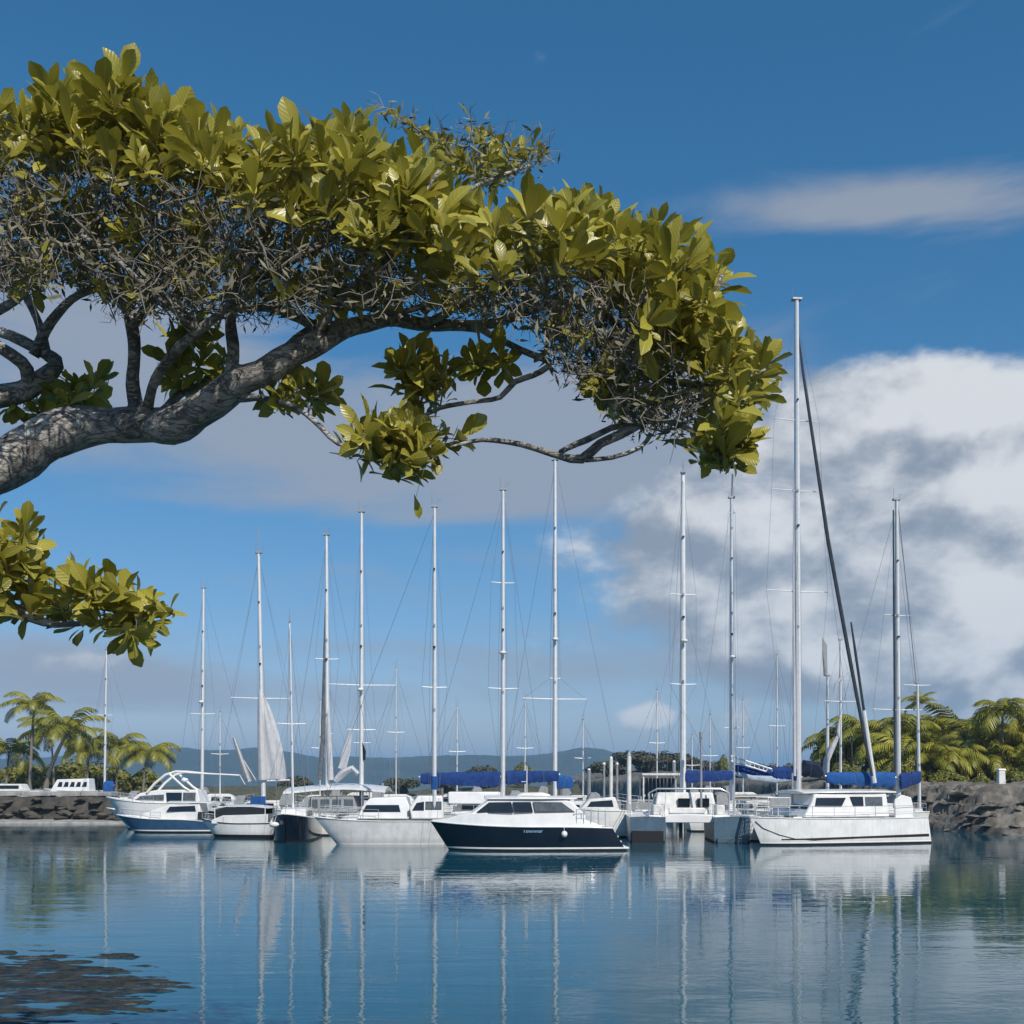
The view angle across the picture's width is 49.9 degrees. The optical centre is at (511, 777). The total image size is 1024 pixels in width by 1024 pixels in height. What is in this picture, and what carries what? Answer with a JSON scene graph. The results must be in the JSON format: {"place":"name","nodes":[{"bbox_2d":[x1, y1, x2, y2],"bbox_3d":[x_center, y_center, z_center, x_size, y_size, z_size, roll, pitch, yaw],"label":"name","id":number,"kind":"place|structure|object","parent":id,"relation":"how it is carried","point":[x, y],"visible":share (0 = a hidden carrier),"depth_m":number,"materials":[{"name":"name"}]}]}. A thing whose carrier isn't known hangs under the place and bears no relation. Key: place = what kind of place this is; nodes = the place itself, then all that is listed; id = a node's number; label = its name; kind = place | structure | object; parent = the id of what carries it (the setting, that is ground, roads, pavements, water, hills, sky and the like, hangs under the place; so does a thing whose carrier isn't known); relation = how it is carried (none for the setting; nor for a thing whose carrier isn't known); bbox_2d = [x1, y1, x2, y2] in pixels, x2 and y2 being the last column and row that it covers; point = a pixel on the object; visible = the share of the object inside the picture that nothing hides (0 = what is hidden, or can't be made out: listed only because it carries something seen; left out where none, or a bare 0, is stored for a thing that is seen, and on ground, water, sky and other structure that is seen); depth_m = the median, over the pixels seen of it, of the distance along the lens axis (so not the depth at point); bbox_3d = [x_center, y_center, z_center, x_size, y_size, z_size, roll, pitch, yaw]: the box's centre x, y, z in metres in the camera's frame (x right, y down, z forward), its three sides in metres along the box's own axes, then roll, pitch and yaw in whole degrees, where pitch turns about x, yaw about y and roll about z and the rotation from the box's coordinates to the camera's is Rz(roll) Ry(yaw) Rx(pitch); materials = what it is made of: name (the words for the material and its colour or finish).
{"place":"outdoors","nodes":[
{"label":"outdoors","id":0,"kind":"place"},
{"bbox_2d":[32,786,404,801],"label":"land","id":1,"kind":"structure","parent":0,"point":[273,792],"depth_m":182.47,"materials":[{"name":"stone"}]},
{"bbox_2d":[0,737,45,783],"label":"palm tree","id":2,"kind":"object","parent":1,"relation":"on","point":[21,748],"visible":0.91,"depth_m":145.83,"materials":[{"name":"green plant"}]},
{"bbox_2d":[0,761,51,789],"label":"broadleaf tree","id":3,"kind":"object","parent":1,"relation":"on","point":[15,776],"visible":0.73,"depth_m":154.47,"materials":[{"name":"green plant"}]},
{"bbox_2d":[0,691,64,789],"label":"palm tree","id":4,"kind":"object","parent":1,"relation":"on","point":[38,703],"visible":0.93,"depth_m":139.77,"materials":[{"name":"green plant"}]},
{"bbox_2d":[16,717,77,785],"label":"palm tree","id":5,"kind":"object","parent":1,"relation":"on","point":[27,735],"visible":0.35,"depth_m":149.47,"materials":[{"name":"green plant"}]},
{"bbox_2d":[34,759,86,788],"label":"broadleaf tree","id":6,"kind":"object","parent":1,"relation":"on","point":[68,771],"visible":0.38,"depth_m":159.41,"materials":[{"name":"green plant"}]},
{"bbox_2d":[31,707,110,789],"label":"palm tree","id":7,"kind":"object","parent":1,"relation":"on","point":[75,725],"visible":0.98,"depth_m":137.78,"materials":[{"name":"green plant"}]},
{"bbox_2d":[61,738,117,778],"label":"palm tree","id":8,"kind":"object","parent":1,"relation":"on","point":[99,752],"visible":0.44,"depth_m":149.54,"materials":[{"name":"green plant"}]},
{"bbox_2d":[75,760,131,789],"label":"broadleaf tree","id":9,"kind":"object","parent":1,"relation":"on","point":[94,771],"visible":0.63,"depth_m":159.31,"materials":[{"name":"green plant"}]},
{"bbox_2d":[86,727,148,790],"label":"palm tree","id":10,"kind":"object","parent":1,"relation":"on","point":[120,742],"visible":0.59,"depth_m":151.26,"materials":[{"name":"green plant"}]},
{"bbox_2d":[117,768,161,791],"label":"broadleaf tree","id":11,"kind":"object","parent":1,"relation":"on","point":[134,783],"visible":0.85,"depth_m":156.15,"materials":[{"name":"green plant"}]},
{"bbox_2d":[115,741,181,792],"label":"palm tree","id":12,"kind":"object","parent":1,"relation":"on","point":[154,753],"visible":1,"depth_m":139.35,"materials":[{"name":"green plant"}]},
{"bbox_2d":[277,775,313,786],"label":"scrub tree","id":13,"kind":"object","parent":1,"relation":"on","point":[299,782],"visible":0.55,"depth_m":234.27,"materials":[{"name":"green plant"}]},
{"bbox_2d":[379,777,419,793],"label":"scrub tree","id":14,"kind":"object","parent":1,"relation":"on","point":[402,786],"visible":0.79,"depth_m":238.47,"materials":[{"name":"green plant"}]},
{"bbox_2d":[0,747,635,779],"bbox_3d":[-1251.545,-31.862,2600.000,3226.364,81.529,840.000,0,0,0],"label":"hills","id":15,"kind":"structure","parent":0,"point":[413,767],"depth_m":2295.08,"materials":[{"name":"plant"}]},
{"bbox_2d":[0,43,792,666],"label":"overhanging tree","id":16,"kind":"object","parent":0,"point":[360,187],"visible":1,"depth_m":7.45,"materials":[{"name":"green plant"}]},
{"bbox_2d":[0,780,1023,1023],"bbox_3d":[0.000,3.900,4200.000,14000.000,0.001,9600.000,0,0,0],"label":"water","id":17,"kind":"structure","parent":0,"point":[681,925],"depth_m":28.70,"materials":[{"name":"teal liquid"}]},
{"bbox_2d":[0,784,44,796],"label":"motor launch","id":18,"kind":"object","parent":17,"relation":"on","point":[14,787],"visible":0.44,"depth_m":111.10,"materials":[{"name":"white paint"}]},
{"bbox_2d":[0,791,124,823],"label":"rock breakwater","id":19,"kind":"object","parent":17,"relation":"in","point":[65,798],"visible":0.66,"depth_m":96.55,"materials":[{"name":"stone"}]},
{"bbox_2d":[45,779,102,791],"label":"cabin launch","id":20,"kind":"object","parent":17,"relation":"on","point":[70,785],"visible":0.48,"depth_m":111.14,"materials":[{"name":"white paint"}]},
{"bbox_2d":[0,950,196,1023],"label":"reef","id":21,"kind":"object","parent":17,"relation":"in","point":[65,975],"visible":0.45,"depth_m":20.42},
{"bbox_2d":[81,649,147,798],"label":"sailing boat","id":22,"kind":"object","parent":17,"relation":"on","point":[108,786],"visible":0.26,"depth_m":107.89,"materials":[{"name":"white paint"}]},
{"bbox_2d":[116,801,218,832],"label":"day cruiser","id":23,"kind":"object","parent":17,"relation":"on","point":[178,818],"visible":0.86,"depth_m":78.50,"materials":[{"name":"blue paint"}]},
{"bbox_2d":[106,770,251,828],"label":"motor yacht","id":24,"kind":"object","parent":17,"relation":"on","point":[147,800],"visible":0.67,"depth_m":83.30,"materials":[{"name":"white paint"}]},
{"bbox_2d":[177,578,257,805],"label":"sailing boat","id":25,"kind":"object","parent":17,"relation":"on","point":[239,799],"visible":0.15,"depth_m":91.88,"materials":[{"name":"white paint"}]},
{"bbox_2d":[194,707,253,801],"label":"sailing boat","id":26,"kind":"object","parent":17,"relation":"on","point":[211,797],"visible":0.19,"depth_m":100.93,"materials":[{"name":"white paint"}]},
{"bbox_2d":[199,804,278,837],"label":"runabout","id":27,"kind":"object","parent":17,"relation":"on","point":[243,821],"visible":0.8,"depth_m":71.92,"materials":[{"name":"white"}]},
{"bbox_2d":[211,527,306,810],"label":"sailing boat","id":28,"kind":"object","parent":17,"relation":"on","point":[270,753],"visible":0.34,"depth_m":80.83,"materials":[{"name":"white paint"}]},
{"bbox_2d":[269,620,321,842],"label":"sailing boat","id":29,"kind":"object","parent":17,"relation":"on","point":[292,824],"visible":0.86,"depth_m":68.41,"materials":[{"name":"blue paint"}]},
{"bbox_2d":[288,695,348,806],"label":"sailing boat","id":30,"kind":"object","parent":17,"relation":"on","point":[336,792],"visible":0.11,"depth_m":100.94,"materials":[{"name":"white paint"}]},
{"bbox_2d":[278,510,395,835],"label":"sailing catamaran","id":31,"kind":"object","parent":17,"relation":"on","point":[315,802],"visible":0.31,"depth_m":75.37,"materials":[{"name":"white paint"}]},
{"bbox_2d":[333,698,390,801],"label":"sailing boat","id":32,"kind":"object","parent":17,"relation":"on","point":[366,799],"visible":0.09,"depth_m":102.58,"materials":[{"name":"white paint"}]},
{"bbox_2d":[314,505,446,844],"bbox_3d":[-7.775,-6.232,65.735,7.800,21.164,5.420,0,0,-3],"label":"sailing catamaran","id":33,"kind":"object","parent":17,"relation":"on","point":[396,820],"visible":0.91,"depth_m":64.54,"materials":[{"name":"grey paint"}]},
{"bbox_2d":[204,783,561,796],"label":"pontoon","id":34,"kind":"object","parent":17,"relation":"on","point":[441,791],"visible":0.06,"depth_m":93.89,"materials":[{"name":"concrete"}]},
{"bbox_2d":[364,663,431,804],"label":"sailing boat","id":35,"kind":"object","parent":17,"relation":"on","point":[375,794],"visible":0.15,"depth_m":97.94,"materials":[{"name":"white paint"}]},
{"bbox_2d":[413,705,487,811],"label":"sailing boat","id":36,"kind":"object","parent":17,"relation":"on","point":[445,800],"visible":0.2,"depth_m":94.94,"materials":[{"name":"white paint"}]},
{"bbox_2d":[419,477,559,817],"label":"sailing boat","id":37,"kind":"object","parent":17,"relation":"on","point":[467,801],"visible":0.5,"depth_m":72.35,"materials":[{"name":"white paint"}]},
{"bbox_2d":[489,695,548,793],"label":"sailing boat","id":38,"kind":"object","parent":17,"relation":"on","point":[543,789],"visible":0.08,"depth_m":98.95,"materials":[{"name":"blue paint"}]},
{"bbox_2d":[430,766,628,850],"bbox_3d":[0.944,1.850,59.903,10.799,5.000,3.627,0,0,-3],"label":"cabin cruiser","id":39,"kind":"object","parent":17,"relation":"on","point":[531,821],"visible":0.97,"depth_m":58.72,"materials":[{"name":"blue paint"}]},
{"bbox_2d":[500,448,625,809],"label":"sailing boat","id":40,"kind":"object","parent":17,"relation":"on","point":[565,782],"visible":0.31,"depth_m":78.35,"materials":[{"name":"white paint"}]},
{"bbox_2d":[587,768,590,797],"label":"mooring post","id":41,"kind":"object","parent":17,"relation":"in","point":[588,781],"visible":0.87,"depth_m":88.42,"materials":[{"name":"metal"}]},
{"bbox_2d":[562,715,620,801],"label":"sailing boat","id":42,"kind":"object","parent":17,"relation":"on","point":[567,792],"visible":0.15,"depth_m":98.94,"materials":[{"name":"white paint"}]},
{"bbox_2d":[602,762,605,797],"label":"mooring post","id":43,"kind":"object","parent":17,"relation":"in","point":[603,763],"visible":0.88,"depth_m":88.42,"materials":[{"name":"metal"}]},
{"bbox_2d":[578,797,631,837],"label":"motor launch","id":44,"kind":"object","parent":17,"relation":"on","point":[615,818],"visible":0.42,"depth_m":72.05,"materials":[{"name":"white paint"}]},
{"bbox_2d":[609,756,612,796],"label":"mooring post","id":45,"kind":"object","parent":17,"relation":"in","point":[610,776],"visible":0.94,"depth_m":88.41,"materials":[{"name":"white paint"}]},
{"bbox_2d":[615,762,618,801],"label":"mooring post","id":46,"kind":"object","parent":17,"relation":"in","point":[617,764],"visible":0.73,"depth_m":88.42,"materials":[{"name":"metal"}]},
{"bbox_2d":[626,752,631,803],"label":"mooring post","id":47,"kind":"object","parent":17,"relation":"in","point":[628,755],"visible":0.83,"depth_m":83.25,"materials":[{"name":"white paint"}]},
{"bbox_2d":[574,800,716,828],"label":"floating dock","id":48,"kind":"object","parent":17,"relation":"on","point":[642,805],"visible":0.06,"depth_m":84.06,"materials":[{"name":"silver metal"}]},
{"bbox_2d":[638,773,679,801],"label":"dock shelter","id":49,"kind":"object","parent":48,"relation":"on","point":[659,785],"visible":0.52,"depth_m":86.61,"materials":[{"name":"white paint"}]},
{"bbox_2d":[618,685,688,809],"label":"sailing boat","id":50,"kind":"object","parent":17,"relation":"on","point":[656,743],"visible":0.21,"depth_m":100.95,"materials":[{"name":"white paint"}]},
{"bbox_2d":[672,760,675,826],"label":"mooring post","id":51,"kind":"object","parent":17,"relation":"in","point":[673,776],"visible":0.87,"depth_m":88.39,"materials":[{"name":"metal"}]},
{"bbox_2d":[625,464,749,842],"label":"sailing catamaran","id":52,"kind":"object","parent":17,"relation":"on","point":[681,806],"visible":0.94,"depth_m":69.00,"materials":[{"name":"white paint"}]},
{"bbox_2d":[663,734,717,792],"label":"sailing boat","id":53,"kind":"object","parent":17,"relation":"on","point":[692,755],"visible":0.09,"depth_m":103.96,"materials":[{"name":"white paint"}]},
{"bbox_2d":[686,710,744,792],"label":"sailing boat","id":54,"kind":"object","parent":17,"relation":"on","point":[709,741],"visible":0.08,"depth_m":98.96,"materials":[{"name":"white paint"}]},
{"bbox_2d":[685,474,801,831],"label":"sailing boat","id":55,"kind":"object","parent":17,"relation":"on","point":[762,773],"visible":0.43,"depth_m":80.82,"materials":[{"name":"white paint"}]},
{"bbox_2d":[717,699,773,797],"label":"sailing boat","id":56,"kind":"object","parent":17,"relation":"on","point":[743,752],"visible":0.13,"depth_m":104.96,"materials":[{"name":"white paint"}]},
{"bbox_2d":[738,650,808,793],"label":"sailing boat","id":57,"kind":"object","parent":17,"relation":"on","point":[777,700],"visible":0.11,"depth_m":96.97,"materials":[{"name":"blue paint"}]},
{"bbox_2d":[738,297,872,814],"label":"sailing boat","id":58,"kind":"object","parent":17,"relation":"on","point":[805,768],"visible":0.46,"depth_m":74.99,"materials":[{"name":"white paint"}]},
{"bbox_2d":[722,773,930,844],"bbox_3d":[18.849,2.025,67.040,11.736,4.650,5.880,0,0,-15],"label":"sailing catamaran","id":59,"kind":"object","parent":17,"relation":"on","point":[827,816],"visible":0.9,"depth_m":64.78,"materials":[{"name":"white paint"}]},
{"bbox_2d":[822,638,855,788],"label":"sailing boat","id":60,"kind":"object","parent":17,"relation":"on","point":[839,728],"visible":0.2,"depth_m":85.89,"materials":[{"name":"white paint"}]},
{"bbox_2d":[820,494,929,816],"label":"sailing boat","id":61,"kind":"object","parent":17,"relation":"on","point":[900,780],"visible":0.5,"depth_m":78.72,"materials":[{"name":"white paint"}]},
{"bbox_2d":[0,0,1023,766],"label":"sky","id":62,"kind":"structure","parent":0,"point":[862,160],"materials":[{"name":"blue"}]},
{"bbox_2d":[407,768,679,795],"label":"headland","id":63,"kind":"structure","parent":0,"point":[575,789],"depth_m":248.00,"materials":[{"name":"plant"}]},
{"bbox_2d":[438,785,461,792],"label":"scrub tree","id":64,"kind":"object","parent":63,"relation":"on","point":[448,788],"visible":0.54,"depth_m":245.33,"materials":[{"name":"green plant"}]},
{"bbox_2d":[464,765,500,787],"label":"scrub tree","id":65,"kind":"object","parent":63,"relation":"on","point":[478,769],"visible":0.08,"depth_m":247.19,"materials":[{"name":"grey plant"}]},
{"bbox_2d":[513,762,533,787],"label":"scrub tree","id":66,"kind":"object","parent":63,"relation":"on","point":[518,768],"visible":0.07,"depth_m":250.44,"materials":[{"name":"green plant"}]},
{"bbox_2d":[610,750,674,771],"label":"scrub tree","id":67,"kind":"object","parent":63,"relation":"on","point":[637,760],"visible":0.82,"depth_m":252.84,"materials":[{"name":"green plant"}]},
{"bbox_2d":[547,769,1023,835],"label":"rocky shore","id":68,"kind":"structure","parent":0,"point":[1008,794],"depth_m":84.63,"materials":[{"name":"stone"}]},
{"bbox_2d":[585,761,631,775],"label":"scrub tree","id":69,"kind":"object","parent":68,"relation":"on","point":[598,768],"visible":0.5,"depth_m":251.39,"materials":[{"name":"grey plant"}]},
{"bbox_2d":[652,753,699,770],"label":"scrub tree","id":70,"kind":"object","parent":68,"relation":"on","point":[668,764],"visible":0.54,"depth_m":251.04,"materials":[{"name":"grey plant"}]},
{"bbox_2d":[690,760,718,770],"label":"scrub tree","id":71,"kind":"object","parent":68,"relation":"on","point":[705,766],"visible":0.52,"depth_m":253.34,"materials":[{"name":"grey plant"}]},
{"bbox_2d":[715,754,728,770],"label":"scrub tree","id":72,"kind":"object","parent":68,"relation":"on","point":[720,766],"visible":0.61,"depth_m":249.09,"materials":[{"name":"green plant"}]},
{"bbox_2d":[726,794,888,800],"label":"boat","id":73,"kind":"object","parent":68,"relation":"on","point":[752,798],"depth_m":90.28,"materials":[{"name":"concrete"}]},
{"bbox_2d":[810,742,864,777],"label":"broadleaf tree","id":74,"kind":"object","parent":68,"relation":"on","point":[835,761],"visible":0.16,"depth_m":116.59,"materials":[{"name":"green plant"}]},
{"bbox_2d":[801,727,882,766],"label":"palm tree","id":75,"kind":"object","parent":68,"relation":"on","point":[820,737],"visible":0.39,"depth_m":111.72,"materials":[{"name":"green plant"}]},
{"bbox_2d":[832,759,861,771],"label":"broadleaf tree","id":76,"kind":"object","parent":68,"relation":"on","point":[846,767],"visible":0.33,"depth_m":98.44,"materials":[{"name":"green plant"}]},
{"bbox_2d":[818,714,892,763],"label":"palm tree","id":77,"kind":"object","parent":68,"relation":"on","point":[846,717],"visible":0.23,"depth_m":109.63,"materials":[{"name":"green plant"}]},
{"bbox_2d":[861,757,884,771],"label":"broadleaf tree","id":78,"kind":"object","parent":68,"relation":"on","point":[864,767],"visible":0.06,"depth_m":109.36,"materials":[{"name":"green plant"}]},
{"bbox_2d":[843,713,942,765],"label":"palm tree","id":79,"kind":"object","parent":68,"relation":"on","point":[888,729],"visible":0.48,"depth_m":104.77,"materials":[{"name":"green plant"}]},
{"bbox_2d":[858,732,947,780],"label":"palm tree","id":80,"kind":"object","parent":68,"relation":"on","point":[886,753],"visible":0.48,"depth_m":99.51,"materials":[{"name":"green plant"}]},
{"bbox_2d":[891,760,926,777],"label":"broadleaf tree","id":81,"kind":"object","parent":68,"relation":"on","point":[906,768],"visible":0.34,"depth_m":96.21,"materials":[{"name":"green plant"}]},
{"bbox_2d":[869,717,960,758],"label":"palm tree","id":82,"kind":"object","parent":68,"relation":"on","point":[888,719],"visible":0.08,"depth_m":106.27,"materials":[{"name":"green plant"}]},
{"bbox_2d":[900,691,936,717],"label":"palm tree","id":83,"kind":"object","parent":68,"relation":"on","point":[913,699],"visible":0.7,"depth_m":126.22,"materials":[{"name":"green plant"}]},
{"bbox_2d":[887,734,973,779],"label":"palm tree","id":84,"kind":"object","parent":68,"relation":"on","point":[943,750],"visible":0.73,"depth_m":96.95,"materials":[{"name":"green plant"}]},
{"bbox_2d":[901,717,980,750],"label":"palm tree","id":85,"kind":"object","parent":68,"relation":"on","point":[931,727],"visible":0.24,"depth_m":103.10,"materials":[{"name":"green plant"}]},
{"bbox_2d":[927,769,968,782],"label":"broadleaf tree","id":86,"kind":"object","parent":68,"relation":"on","point":[942,776],"visible":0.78,"depth_m":94.14,"materials":[{"name":"green plant"}]},
{"bbox_2d":[913,742,990,780],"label":"palm tree","id":87,"kind":"object","parent":68,"relation":"on","point":[979,770],"visible":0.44,"depth_m":97.49,"materials":[{"name":"green plant"}]},
{"bbox_2d":[913,703,1000,747],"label":"palm tree","id":88,"kind":"object","parent":68,"relation":"on","point":[935,707],"visible":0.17,"depth_m":105.28,"materials":[{"name":"green plant"}]},
{"bbox_2d":[948,791,968,797],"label":"boulder","id":89,"kind":"object","parent":68,"relation":"on","point":[957,794],"visible":1,"depth_m":82.94,"materials":[{"name":"stone"}]},
{"bbox_2d":[935,718,1022,776],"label":"palm tree","id":90,"kind":"object","parent":68,"relation":"on","point":[992,734],"visible":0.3,"depth_m":101.80,"materials":[{"name":"green plant"}]},
{"bbox_2d":[969,775,990,782],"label":"broadleaf tree","id":91,"kind":"object","parent":68,"relation":"on","point":[981,778],"visible":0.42,"depth_m":93.20,"materials":[{"name":"green plant"}]},
{"bbox_2d":[946,740,1023,780],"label":"palm tree","id":92,"kind":"object","parent":68,"relation":"on","point":[993,763],"visible":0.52,"depth_m":97.40,"materials":[{"name":"green plant"}]},
{"bbox_2d":[978,803,998,807],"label":"boulder","id":93,"kind":"object","parent":68,"relation":"on","point":[991,805],"visible":0.98,"depth_m":78.65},
{"bbox_2d":[957,730,1023,777],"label":"palm tree","id":94,"kind":"object","parent":68,"relation":"on","point":[1019,735],"visible":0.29,"depth_m":99.63,"materials":[{"name":"green plant"}]},
{"bbox_2d":[971,697,1023,768],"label":"palm tree","id":95,"kind":"object","parent":68,"relation":"on","point":[997,710],"visible":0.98,"depth_m":97.69,"materials":[{"name":"green plant"}]},
{"bbox_2d":[996,769,1005,783],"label":"utility box","id":96,"kind":"object","parent":68,"relation":"on","point":[1001,779],"visible":0.91,"depth_m":85.77,"materials":[{"name":"white paint"}]},
{"bbox_2d":[986,746,1023,778],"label":"palm tree","id":97,"kind":"object","parent":68,"relation":"on","point":[1020,763],"visible":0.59,"depth_m":97.71,"materials":[{"name":"green plant"}]},
{"bbox_2d":[1000,719,1023,752],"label":"palm tree","id":98,"kind":"object","parent":68,"relation":"on","point":[1018,747],"visible":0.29,"depth_m":99.54,"materials":[{"name":"green plant"}]},
{"bbox_2d":[1005,768,1023,782],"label":"broadleaf tree","id":99,"kind":"object","parent":68,"relation":"on","point":[1016,774],"visible":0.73,"depth_m":93.51,"materials":[{"name":"green plant"}]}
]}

